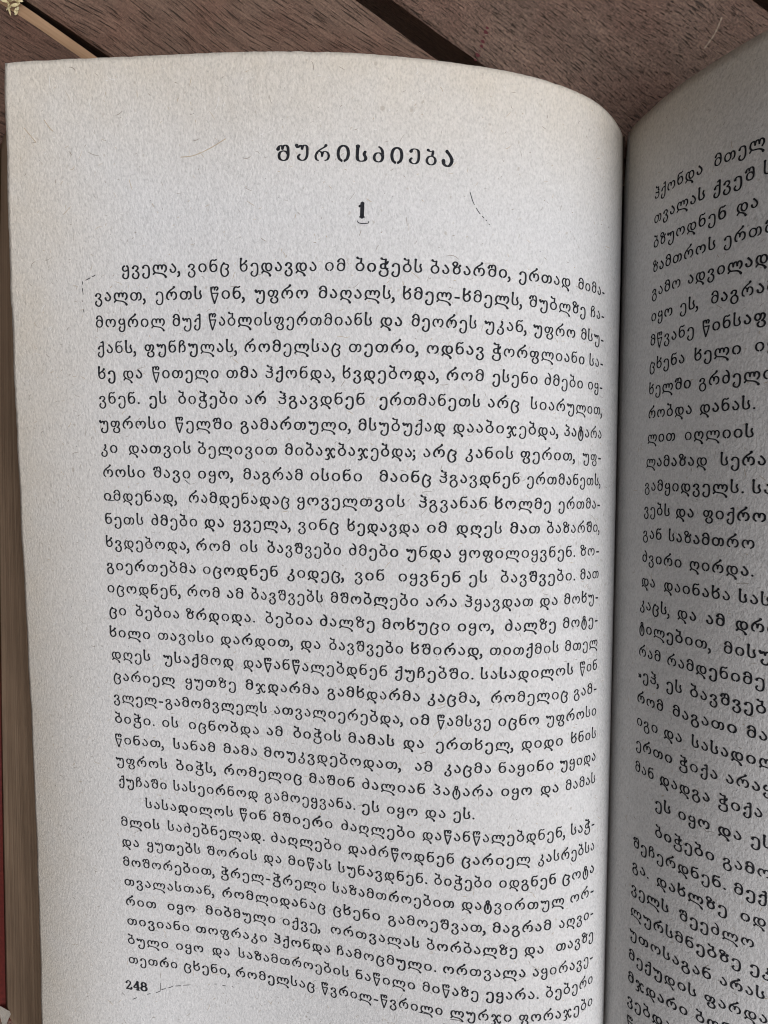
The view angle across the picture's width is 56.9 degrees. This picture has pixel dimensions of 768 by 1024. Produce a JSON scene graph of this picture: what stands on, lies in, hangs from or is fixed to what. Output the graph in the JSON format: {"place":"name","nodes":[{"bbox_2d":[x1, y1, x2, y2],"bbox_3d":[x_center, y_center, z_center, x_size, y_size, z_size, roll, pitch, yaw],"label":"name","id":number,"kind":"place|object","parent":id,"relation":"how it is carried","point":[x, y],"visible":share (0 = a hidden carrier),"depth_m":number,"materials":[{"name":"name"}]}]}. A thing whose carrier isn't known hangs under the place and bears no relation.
{"place":"outdoors","nodes":[
{"label":"outdoors","id":0,"kind":"place"},
{"bbox_2d":[0,0,767,1023],"bbox_3d":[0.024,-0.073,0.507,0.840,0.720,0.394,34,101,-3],"label":"slatted table","id":1,"kind":"object","parent":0,"point":[626,64],"visible":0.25,"depth_m":0.14,"materials":[{"name":"brown wood"}]},
{"bbox_2d":[1,0,22,15],"bbox_3d":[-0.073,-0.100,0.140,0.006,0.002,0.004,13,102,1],"label":"dried blossom","id":2,"kind":"object","parent":1,"relation":"on","point":[13,5],"visible":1,"depth_m":0.14,"materials":[{"name":"beige plant"}]},
{"bbox_2d":[0,30,767,1023],"bbox_3d":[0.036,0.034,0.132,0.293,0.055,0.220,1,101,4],"label":"open book","id":3,"kind":"object","parent":1,"relation":"on","point":[382,538],"visible":1,"depth_m":0.12,"materials":[{"name":"grey paper"}]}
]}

